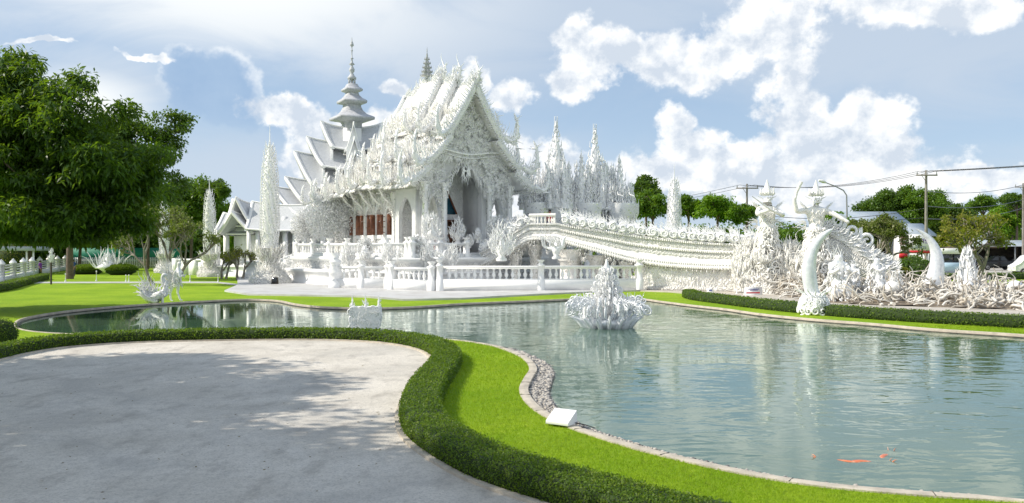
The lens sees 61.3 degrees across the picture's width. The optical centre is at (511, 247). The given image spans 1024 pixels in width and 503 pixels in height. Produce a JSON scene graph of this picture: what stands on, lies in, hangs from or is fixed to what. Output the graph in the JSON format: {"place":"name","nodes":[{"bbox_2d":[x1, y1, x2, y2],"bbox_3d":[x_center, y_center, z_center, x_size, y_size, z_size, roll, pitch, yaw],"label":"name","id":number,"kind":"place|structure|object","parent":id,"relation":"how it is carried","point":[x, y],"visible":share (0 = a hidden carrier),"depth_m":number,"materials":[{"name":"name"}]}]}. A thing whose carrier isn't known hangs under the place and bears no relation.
{"place":"outdoors","nodes":[
{"label":"outdoors","id":0,"kind":"place"},
{"bbox_2d":[37,282,236,284],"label":"side path","id":1,"kind":"structure","parent":0,"point":[138,282],"depth_m":69.14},
{"bbox_2d":[0,340,525,502],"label":"plaza","id":2,"kind":"structure","parent":0,"point":[328,418],"depth_m":13.48,"materials":[{"name":"concrete"}]},
{"bbox_2d":[0,339,548,502],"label":"plaza kerb","id":3,"kind":"structure","parent":2,"relation":"on","point":[450,469],"depth_m":12.27,"materials":[{"name":"concrete"}]},
{"bbox_2d":[225,276,639,300],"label":"pavement","id":4,"kind":"structure","parent":0,"point":[244,286],"depth_m":52.28,"materials":[{"name":"concrete"}]},
{"bbox_2d":[246,132,291,283],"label":"lacework pillar","id":5,"kind":"structure","parent":4,"relation":"on","point":[270,253],"depth_m":66.03,"materials":[{"name":"stone"}]},
{"bbox_2d":[278,246,325,267],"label":"swooping wall","id":6,"kind":"structure","parent":4,"relation":"on","point":[287,261],"depth_m":72.23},
{"bbox_2d":[328,253,389,287],"bbox_3d":[-10.280,1.520,58.561,4.749,2.360,1.138,0,0,11],"label":"stepped balustrade","id":7,"kind":"object","parent":4,"relation":"on","point":[338,281],"visible":0.96,"depth_m":58.34,"materials":[{"name":"white paint"}]},
{"bbox_2d":[387,261,436,290],"bbox_3d":[-6.439,1.785,55.451,3.758,1.830,0.468,0,0,33],"label":"corner balustrade","id":8,"kind":"object","parent":4,"relation":"on","point":[394,283],"visible":1,"depth_m":55.26,"materials":[{"name":"white paint"}]},
{"bbox_2d":[282,252,548,284],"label":"temple terrace","id":9,"kind":"structure","parent":4,"relation":"on","point":[310,269],"depth_m":61.81,"materials":[{"name":"white paint"}]},
{"bbox_2d":[290,207,323,252],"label":"filigree tree","id":10,"kind":"object","parent":9,"relation":"on","point":[301,227],"visible":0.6,"depth_m":69.73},
{"bbox_2d":[304,188,359,252],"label":"filigree tree","id":11,"kind":"object","parent":9,"relation":"on","point":[333,222],"visible":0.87,"depth_m":67.08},
{"bbox_2d":[339,240,357,265],"bbox_3d":[-11.516,0.421,61.022,1.265,2.058,1.156,0,0,-44],"label":"flame bouquet","id":12,"kind":"object","parent":9,"relation":"on","point":[348,259],"visible":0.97,"depth_m":60.91,"materials":[{"name":"white paint"}]},
{"bbox_2d":[294,237,409,257],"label":"side balustrade","id":13,"kind":"object","parent":9,"relation":"on","point":[329,244],"visible":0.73,"depth_m":65.11,"materials":[{"name":"white paint"}]},
{"bbox_2d":[380,240,396,263],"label":"flame bouquet","id":14,"kind":"object","parent":9,"relation":"on","point":[386,253],"visible":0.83,"depth_m":58.41,"materials":[{"name":"white paint"}]},
{"bbox_2d":[299,51,552,252],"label":"ornate temple","id":15,"kind":"structure","parent":9,"relation":"on","point":[440,148],"depth_m":63.78,"materials":[{"name":"white paint"}]},
{"bbox_2d":[349,194,361,238],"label":"window","id":16,"kind":"structure","parent":15,"relation":"in","point":[357,207],"depth_m":66.75,"materials":[{"name":"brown wood"}]},
{"bbox_2d":[360,193,370,238],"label":"window","id":17,"kind":"structure","parent":15,"relation":"in","point":[367,217],"depth_m":65.79,"materials":[{"name":"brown wood"}]},
{"bbox_2d":[370,192,382,238],"bbox_3d":[-10.075,-2.486,64.454,0.591,3.572,1.902,0,0,-40],"label":"window","id":18,"kind":"structure","parent":15,"relation":"in","point":[374,219],"depth_m":64.69,"materials":[{"name":"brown wood"}]},
{"bbox_2d":[380,191,392,237],"bbox_3d":[-9.175,-2.486,63.381,0.591,3.572,1.902,0,0,-40],"label":"window","id":19,"kind":"structure","parent":15,"relation":"in","point":[388,219],"depth_m":63.58,"materials":[{"name":"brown wood"}]},
{"bbox_2d":[416,236,437,267],"bbox_3d":[-5.737,0.320,57.193,1.447,2.261,1.239,0,0,41],"label":"flame bouquet","id":20,"kind":"object","parent":9,"relation":"on","point":[426,257],"visible":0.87,"depth_m":57.03,"materials":[{"name":"white paint"}]},
{"bbox_2d":[445,242,461,269],"bbox_3d":[-3.911,0.468,56.841,1.166,1.963,1.163,0,0,-37],"label":"flame bouquet","id":21,"kind":"object","parent":9,"relation":"on","point":[453,260],"visible":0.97,"depth_m":56.70,"materials":[{"name":"white paint"}]},
{"bbox_2d":[447,216,465,242],"bbox_3d":[-3.865,-1.340,60.670,1.480,2.079,1.325,0,0,0],"label":"flame bouquet","id":22,"kind":"object","parent":9,"relation":"on","point":[457,235],"visible":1,"depth_m":60.50,"materials":[{"name":"white paint"}]},
{"bbox_2d":[407,237,549,257],"bbox_3d":[-1.707,-0.030,61.161,13.242,1.380,0.442,0,0,-40],"label":"balustrade","id":23,"kind":"object","parent":9,"relation":"on","point":[439,243],"visible":0.32,"depth_m":58.41,"materials":[{"name":"white paint"}]},
{"bbox_2d":[420,210,442,242],"bbox_3d":[-5.464,-1.512,58.828,1.667,2.424,1.694,0,0,26],"label":"flame bouquet","id":24,"kind":"object","parent":23,"relation":"on","point":[431,234],"visible":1,"depth_m":58.62,"materials":[{"name":"white paint"}]},
{"bbox_2d":[436,260,643,290],"bbox_3d":[1.842,1.730,55.255,13.399,1.940,0.494,0,0,-7],"label":"front balustrade","id":25,"kind":"object","parent":4,"relation":"on","point":[540,282],"visible":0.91,"depth_m":55.01,"materials":[{"name":"white paint"}]},
{"bbox_2d":[485,219,516,260],"bbox_3d":[-0.721,-0.546,55.280,1.980,2.793,2.212,0,0,38],"label":"flame bouquet","id":26,"kind":"object","parent":25,"relation":"on","point":[501,249],"visible":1,"depth_m":55.10,"materials":[{"name":"white paint"}]},
{"bbox_2d":[533,227,566,258],"bbox_3d":[2.601,-0.327,57.089,2.120,2.154,1.558,0,0,-31],"label":"flame bouquet","id":27,"kind":"object","parent":25,"relation":"on","point":[555,247],"visible":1,"depth_m":57.08,"materials":[{"name":"white paint"}]},
{"bbox_2d":[479,213,772,291],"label":"arched bridge","id":28,"kind":"structure","parent":4,"relation":"on","point":[672,264],"depth_m":56.93,"materials":[{"name":"white paint"}]},
{"bbox_2d":[485,214,508,236],"bbox_3d":[-0.950,-0.885,60.591,1.866,2.991,1.132,0,0,0],"label":"bouquet","id":29,"kind":"object","parent":28,"relation":"on","point":[492,221],"visible":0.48,"depth_m":60.44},
{"bbox_2d":[478,213,529,250],"bbox_3d":[-0.604,-1.209,60.212,4.330,2.825,0.665,0,0,27],"label":"serpent","id":30,"kind":"object","parent":28,"relation":"on","point":[519,223],"visible":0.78,"depth_m":59.72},
{"bbox_2d":[557,205,755,243],"bbox_3d":[9.532,-1.567,56.395,13.772,2.731,0.929,0,0,20],"label":"serpent","id":31,"kind":"object","parent":28,"relation":"on","point":[721,236],"visible":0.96,"depth_m":56.36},
{"bbox_2d":[572,206,767,242],"bbox_3d":[10.847,-1.618,59.704,13.949,2.756,0.929,0,0,20],"label":"serpent","id":32,"kind":"object","parent":28,"relation":"on","point":[578,217],"visible":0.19,"depth_m":60.32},
{"bbox_2d":[0,267,1023,502],"bbox_3d":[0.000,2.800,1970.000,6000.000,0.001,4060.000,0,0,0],"label":"ground","id":33,"kind":"structure","parent":0,"point":[30,300],"depth_m":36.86,"materials":[{"name":"plant"}]},
{"bbox_2d":[0,318,19,341],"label":"round bush","id":34,"kind":"object","parent":33,"relation":"on","point":[8,331],"visible":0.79,"depth_m":24.34,"materials":[{"name":"green plant"}]},
{"bbox_2d":[0,242,31,270],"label":"round bush","id":35,"kind":"object","parent":33,"relation":"on","point":[6,257],"visible":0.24,"depth_m":102.45,"materials":[{"name":"green plant"}]},
{"bbox_2d":[0,273,49,291],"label":"clipped hedge","id":36,"kind":"object","parent":33,"relation":"on","point":[11,284],"visible":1,"depth_m":62.59,"materials":[{"name":"green plant"}]},
{"bbox_2d":[0,246,53,271],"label":"covered walkway","id":37,"kind":"structure","parent":33,"relation":"on","point":[24,248],"depth_m":89.70,"materials":[{"name":"grey metal"}]},
{"bbox_2d":[0,255,65,281],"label":"white fence","id":38,"kind":"object","parent":33,"relation":"on","point":[31,264],"visible":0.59,"depth_m":82.07,"materials":[{"name":"white paint"}]},
{"bbox_2d":[75,264,102,273],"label":"round bush","id":39,"kind":"object","parent":33,"relation":"on","point":[85,269],"visible":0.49,"depth_m":90.72,"materials":[{"name":"green plant"}]},
{"bbox_2d":[0,44,182,253],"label":"mango tree","id":40,"kind":"object","parent":33,"relation":"on","point":[70,176],"visible":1,"depth_m":36.18,"materials":[{"name":"green plant"}]},
{"bbox_2d":[0,228,204,267],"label":"treeline","id":41,"kind":"object","parent":33,"relation":"on","point":[43,255],"visible":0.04,"depth_m":123.26,"materials":[{"name":"green plant"}]},
{"bbox_2d":[82,245,129,271],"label":"antler sculpture","id":42,"kind":"object","parent":33,"relation":"on","point":[107,259],"visible":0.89,"depth_m":89.40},
{"bbox_2d":[105,263,138,274],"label":"round bush","id":43,"kind":"object","parent":33,"relation":"on","point":[122,269],"visible":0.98,"depth_m":88.89,"materials":[{"name":"green plant"}]},
{"bbox_2d":[73,248,179,267],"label":"picket fence","id":44,"kind":"object","parent":33,"relation":"on","point":[138,254],"visible":0.34,"depth_m":114.76,"materials":[{"name":"teal"}]},
{"bbox_2d":[66,105,199,278],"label":"rain tree","id":45,"kind":"object","parent":33,"relation":"on","point":[182,126],"visible":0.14,"depth_m":75.60,"materials":[{"name":"green plant"}]},
{"bbox_2d":[118,205,171,269],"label":"broadleaf tree","id":46,"kind":"object","parent":33,"relation":"on","point":[148,250],"visible":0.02,"depth_m":111.83,"materials":[{"name":"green plant"}]},
{"bbox_2d":[133,268,169,302],"bbox_3d":[-18.337,1.872,43.929,1.966,1.897,0.875,0,0,-3],"label":"swan statue","id":47,"kind":"object","parent":33,"relation":"on","point":[147,293],"visible":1,"depth_m":43.81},
{"bbox_2d":[153,201,175,272],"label":"lacework pillar","id":48,"kind":"structure","parent":33,"relation":"on","point":[161,255],"depth_m":97.56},
{"bbox_2d":[109,203,223,284],"bbox_3d":[-25.873,-0.452,64.428,8.060,6.700,5.340,0,0,24],"label":"frangipani tree","id":49,"kind":"object","parent":33,"relation":"on","point":[181,224],"visible":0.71,"depth_m":64.47,"materials":[{"name":"green plant"}]},
{"bbox_2d":[154,254,185,300],"bbox_3d":[-18.050,1.573,45.378,1.672,2.486,0.818,0,0,0],"label":"bird figure statue","id":50,"kind":"object","parent":33,"relation":"on","point":[173,278],"visible":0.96,"depth_m":45.24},
{"bbox_2d":[152,173,229,258],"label":"broadleaf tree","id":51,"kind":"object","parent":33,"relation":"on","point":[193,203],"visible":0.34,"depth_m":108.55,"materials":[{"name":"green plant"}]},
{"bbox_2d":[172,258,233,274],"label":"garden wall","id":52,"kind":"structure","parent":33,"relation":"on","point":[192,268],"depth_m":89.04,"materials":[{"name":"white paint"}]},
{"bbox_2d":[178,224,233,258],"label":"treeline","id":53,"kind":"object","parent":33,"relation":"on","point":[199,245],"visible":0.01,"depth_m":161.25,"materials":[{"name":"green plant"}]},
{"bbox_2d":[196,179,220,276],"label":"lacework pillar","id":54,"kind":"structure","parent":33,"relation":"on","point":[209,268],"depth_m":83.61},
{"bbox_2d":[195,178,231,204],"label":"broadleaf tree","id":55,"kind":"object","parent":33,"relation":"on","point":[220,189],"visible":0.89,"depth_m":103.04,"materials":[{"name":"green plant"}]},
{"bbox_2d":[219,249,237,278],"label":"frangipani tree","id":56,"kind":"object","parent":33,"relation":"on","point":[229,263],"visible":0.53,"depth_m":77.98,"materials":[{"name":"green plant"}]},
{"bbox_2d":[198,196,263,276],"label":"side pavilion","id":57,"kind":"structure","parent":33,"relation":"on","point":[232,221],"depth_m":84.46,"materials":[{"name":"paint"}]},
{"bbox_2d":[222,244,257,279],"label":"frangipani tree","id":58,"kind":"object","parent":33,"relation":"on","point":[238,252],"visible":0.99,"depth_m":75.98,"materials":[{"name":"green plant"}]},
{"bbox_2d":[243,200,331,271],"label":"long gallery","id":59,"kind":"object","parent":33,"relation":"on","point":[253,221],"visible":0.34,"depth_m":83.06,"materials":[{"name":"paint"}]},
{"bbox_2d":[242,40,382,276],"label":"spired hall","id":60,"kind":"structure","parent":33,"relation":"on","point":[337,145],"depth_m":86.54,"materials":[{"name":"paint"}]},
{"bbox_2d":[0,326,733,502],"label":"clipped hedge","id":61,"kind":"object","parent":33,"relation":"on","point":[429,425],"visible":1,"depth_m":11.96,"materials":[{"name":"green plant"}]},
{"bbox_2d":[14,298,1023,502],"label":"kerb","id":62,"kind":"structure","parent":33,"relation":"on","point":[524,386],"depth_m":15.36,"materials":[{"name":"concrete"}]},
{"bbox_2d":[546,408,594,427],"bbox_3d":[0.917,2.688,13.540,0.709,0.267,0.347,0,0,33],"label":"lamp housing","id":63,"kind":"object","parent":62,"relation":"on","point":[562,417],"visible":1,"depth_m":13.55,"materials":[{"name":"white paint"}]},
{"bbox_2d":[517,116,638,278],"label":"spired gateway","id":64,"kind":"object","parent":33,"relation":"on","point":[598,190],"visible":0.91,"depth_m":68.80,"materials":[{"name":"stone"}]},
{"bbox_2d":[632,174,661,235],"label":"broadleaf tree","id":65,"kind":"object","parent":33,"relation":"on","point":[642,182],"visible":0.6,"depth_m":95.59,"materials":[{"name":"green plant"}]},
{"bbox_2d":[634,189,679,226],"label":"broadleaf tree","id":66,"kind":"object","parent":33,"relation":"on","point":[651,206],"visible":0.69,"depth_m":91.34,"materials":[{"name":"green plant"}]},
{"bbox_2d":[667,167,682,239],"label":"lacework pillar","id":67,"kind":"structure","parent":33,"relation":"on","point":[674,212],"depth_m":75.67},
{"bbox_2d":[679,193,699,240],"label":"broadleaf tree","id":68,"kind":"object","parent":33,"relation":"on","point":[687,206],"visible":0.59,"depth_m":94.60,"materials":[{"name":"green plant"}]},
{"bbox_2d":[692,192,742,242],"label":"broadleaf tree","id":69,"kind":"object","parent":33,"relation":"on","point":[714,206],"visible":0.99,"depth_m":90.93,"materials":[{"name":"green plant"}]},
{"bbox_2d":[722,202,759,232],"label":"broadleaf tree","id":70,"kind":"object","parent":33,"relation":"on","point":[748,210],"visible":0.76,"depth_m":91.16,"materials":[{"name":"green plant"}]},
{"bbox_2d":[547,221,1021,258],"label":"treeline","id":71,"kind":"object","parent":33,"relation":"on","point":[785,232],"visible":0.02,"depth_m":172.37,"materials":[{"name":"green plant"}]},
{"bbox_2d":[795,229,832,315],"bbox_3d":[12.704,1.027,36.324,1.621,3.675,1.569,0,0,0],"label":"giant fang","id":72,"kind":"object","parent":33,"relation":"on","point":[813,300],"visible":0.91,"depth_m":36.12,"materials":[{"name":"stone"}]},
{"bbox_2d":[640,290,1023,314],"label":"footpath","id":73,"kind":"structure","parent":33,"relation":"on","point":[961,309],"depth_m":40.38,"materials":[{"name":"concrete"}]},
{"bbox_2d":[729,228,766,291],"bbox_3d":[14.723,0.627,53.507,2.316,4.146,2.814,0,0,33],"label":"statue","id":74,"kind":"object","parent":73,"relation":"on","point":[741,266],"visible":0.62,"depth_m":52.91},
{"bbox_2d":[747,247,784,293],"bbox_3d":[15.558,1.335,52.559,2.537,2.829,2.637,0,0,-17],"label":"statue pedestal","id":75,"kind":"object","parent":73,"relation":"on","point":[766,266],"visible":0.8,"depth_m":51.72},
{"bbox_2d":[745,180,784,256],"bbox_3d":[15.518,-1.736,52.538,2.860,4.878,2.051,0,0,-9],"label":"guardian statue","id":76,"kind":"object","parent":75,"relation":"on","point":[767,212],"visible":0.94,"depth_m":52.24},
{"bbox_2d":[775,229,804,278],"bbox_3d":[16.852,0.712,52.441,2.488,3.977,2.703,0,0,-25],"label":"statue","id":77,"kind":"object","parent":73,"relation":"on","point":[789,248],"visible":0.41,"depth_m":51.86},
{"bbox_2d":[682,288,1023,328],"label":"clipped hedge","id":78,"kind":"object","parent":33,"relation":"on","point":[972,318],"visible":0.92,"depth_m":33.67,"materials":[{"name":"green plant"}]},
{"bbox_2d":[823,214,902,279],"bbox_3d":[20.451,0.389,50.550,4.542,4.821,1.518,0,0,15],"label":"approach rail","id":79,"kind":"object","parent":33,"relation":"on","point":[852,247],"visible":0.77,"depth_m":50.28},
{"bbox_2d":[848,187,911,211],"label":"broadleaf tree","id":80,"kind":"object","parent":33,"relation":"on","point":[885,200],"visible":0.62,"depth_m":138.09,"materials":[{"name":"green plant"}]},
{"bbox_2d":[753,260,1023,310],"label":"root tangle","id":81,"kind":"object","parent":33,"relation":"on","point":[995,293],"visible":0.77,"depth_m":42.31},
{"bbox_2d":[790,249,837,278],"bbox_3d":[17.885,1.407,50.647,2.869,2.856,2.895,0,0,-17],"label":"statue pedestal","id":82,"kind":"object","parent":81,"relation":"on","point":[797,262],"visible":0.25,"depth_m":49.74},
{"bbox_2d":[792,180,848,258],"bbox_3d":[17.861,-1.598,50.558,3.053,4.805,1.949,0,0,-12],"label":"guardian statue","id":83,"kind":"object","parent":82,"relation":"on","point":[815,213],"visible":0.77,"depth_m":50.32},
{"bbox_2d":[822,247,854,301],"bbox_3d":[16.752,1.495,44.550,1.989,3.542,1.814,0,0,36],"label":"kneeling statue","id":84,"kind":"object","parent":81,"relation":"on","point":[840,271],"visible":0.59,"depth_m":44.12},
{"bbox_2d":[848,259,862,290],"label":"kneeling statue","id":85,"kind":"object","parent":81,"relation":"on","point":[854,277],"visible":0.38,"depth_m":45.26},
{"bbox_2d":[860,250,887,292],"bbox_3d":[18.524,1.346,43.976,1.318,2.453,1.311,0,0,44],"label":"kneeling statue","id":86,"kind":"object","parent":81,"relation":"on","point":[877,272],"visible":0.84,"depth_m":43.76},
{"bbox_2d":[916,229,944,286],"bbox_3d":[21.787,0.531,45.000,1.502,3.085,0.737,0,0,0],"label":"giant fang","id":87,"kind":"object","parent":81,"relation":"on","point":[936,269],"visible":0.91,"depth_m":44.81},
{"bbox_2d":[955,245,979,288],"bbox_3d":[23.206,0.963,43.974,1.280,2.301,1.132,0,0,31],"label":"flame crest","id":88,"kind":"object","parent":81,"relation":"on","point":[968,259],"visible":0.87,"depth_m":43.87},
{"bbox_2d":[849,212,927,257],"bbox_3d":[26.633,0.124,62.533,4.194,5.472,5.389,0,0,-18],"label":"frangipani tree","id":89,"kind":"object","parent":33,"relation":"on","point":[883,228],"visible":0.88,"depth_m":61.11,"materials":[{"name":"green plant"}]},
{"bbox_2d":[898,255,923,281],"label":"round bush","id":90,"kind":"object","parent":33,"relation":"on","point":[907,261],"visible":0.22,"depth_m":71.47,"materials":[{"name":"green plant"}]},
{"bbox_2d":[907,234,929,259],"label":"shop sign","id":91,"kind":"object","parent":33,"relation":"on","point":[925,246],"visible":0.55,"depth_m":79.94,"materials":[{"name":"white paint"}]},
{"bbox_2d":[908,259,929,280],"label":"round bush","id":92,"kind":"object","parent":33,"relation":"on","point":[920,264],"visible":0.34,"depth_m":69.52,"materials":[{"name":"green plant"}]},
{"bbox_2d":[895,184,953,223],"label":"broadleaf tree","id":93,"kind":"object","parent":33,"relation":"on","point":[910,194],"visible":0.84,"depth_m":136.18,"materials":[{"name":"green plant"}]},
{"bbox_2d":[916,170,937,259],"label":"utility pole","id":94,"kind":"object","parent":33,"relation":"on","point":[926,174],"visible":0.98,"depth_m":81.90,"materials":[{"name":"concrete"}]},
{"bbox_2d":[928,203,979,236],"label":"broadleaf tree","id":95,"kind":"object","parent":33,"relation":"on","point":[934,227],"visible":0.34,"depth_m":142.78,"materials":[{"name":"green plant"}]},
{"bbox_2d":[933,209,1015,279],"bbox_3d":[30.190,0.153,56.172,4.525,5.394,8.337,0,0,36],"label":"frangipani tree","id":96,"kind":"object","parent":33,"relation":"on","point":[966,232],"visible":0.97,"depth_m":55.13,"materials":[{"name":"green plant"}]},
{"bbox_2d":[964,193,998,216],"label":"broadleaf tree","id":97,"kind":"object","parent":33,"relation":"on","point":[980,201],"visible":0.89,"depth_m":130.84,"materials":[{"name":"green plant"}]},
{"bbox_2d":[945,272,1023,279],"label":"clipped hedge","id":98,"kind":"object","parent":33,"relation":"on","point":[1018,275],"visible":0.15,"depth_m":76.39,"materials":[{"name":"green plant"}]},
{"bbox_2d":[1008,255,1023,272],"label":"van","id":99,"kind":"object","parent":33,"relation":"on","point":[1017,265],"visible":0.79,"depth_m":87.74,"materials":[{"name":"white paint"}]},
{"bbox_2d":[0,0,1023,234],"label":"sky","id":100,"kind":"structure","parent":0,"point":[721,93],"materials":[{"name":"blue"}]},
{"bbox_2d":[18,300,1023,456],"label":"pond edge","id":101,"kind":"object","parent":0,"point":[554,301],"visible":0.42,"depth_m":38.44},
{"bbox_2d":[19,301,1023,498],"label":"water","id":102,"kind":"structure","parent":0,"point":[939,412],"depth_m":18.68,"materials":[{"name":"liquid"}]},
{"bbox_2d":[347,294,381,328],"bbox_3d":[-5.187,2.322,30.564,1.244,1.385,0.815,0,0,-3],"label":"carved basket","id":103,"kind":"object","parent":102,"relation":"in","point":[365,316],"visible":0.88,"depth_m":30.30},
{"bbox_2d":[564,259,651,328],"bbox_3d":[3.491,1.909,31.551,3.245,2.992,3.312,0,0,0],"label":"lotus fountain","id":104,"kind":"object","parent":102,"relation":"in","point":[605,305],"visible":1,"depth_m":31.03,"materials":[{"name":"stone"}]},
{"bbox_2d":[502,346,970,493],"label":"gravel","id":105,"kind":"structure","parent":0,"point":[539,387],"depth_m":17.13,"materials":[{"name":"gravel"}]},
{"bbox_2d":[829,212,909,253],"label":"shop building","id":106,"kind":"structure","parent":0,"point":[858,215],"depth_m":103.49,"materials":[{"name":"grey metal"}]},
{"bbox_2d":[945,267,1011,273],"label":"road","id":107,"kind":"structure","parent":0,"point":[997,269],"depth_m":106.23,"materials":[{"name":"asphalt"}]},
{"bbox_2d":[885,223,936,260],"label":"shop building","id":108,"kind":"structure","parent":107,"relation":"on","point":[895,247],"depth_m":98.36,"materials":[{"name":"white paint"}]},
{"bbox_2d":[920,248,960,272],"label":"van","id":109,"kind":"object","parent":107,"relation":"on","point":[951,256],"visible":0.16,"depth_m":90.00,"materials":[{"name":"white paint"}]},
{"bbox_2d":[940,240,1021,266],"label":"shop building","id":110,"kind":"structure","parent":107,"relation":"on","point":[1009,251],"depth_m":127.80,"materials":[{"name":"grey metal"}]},
{"bbox_2d":[974,256,1013,269],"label":"pickup truck","id":111,"kind":"object","parent":107,"relation":"on","point":[1004,262],"visible":0.52,"depth_m":107.18,"materials":[{"name":"black paint"}]},
{"bbox_2d":[986,202,1021,239],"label":"broadleaf tree","id":112,"kind":"object","parent":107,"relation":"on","point":[1009,230],"visible":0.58,"depth_m":126.29,"materials":[{"name":"green plant"}]},
{"bbox_2d":[996,192,1021,256],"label":"broadleaf tree","id":113,"kind":"object","parent":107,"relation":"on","point":[1013,197],"visible":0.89,"depth_m":125.55,"materials":[{"name":"green plant"}]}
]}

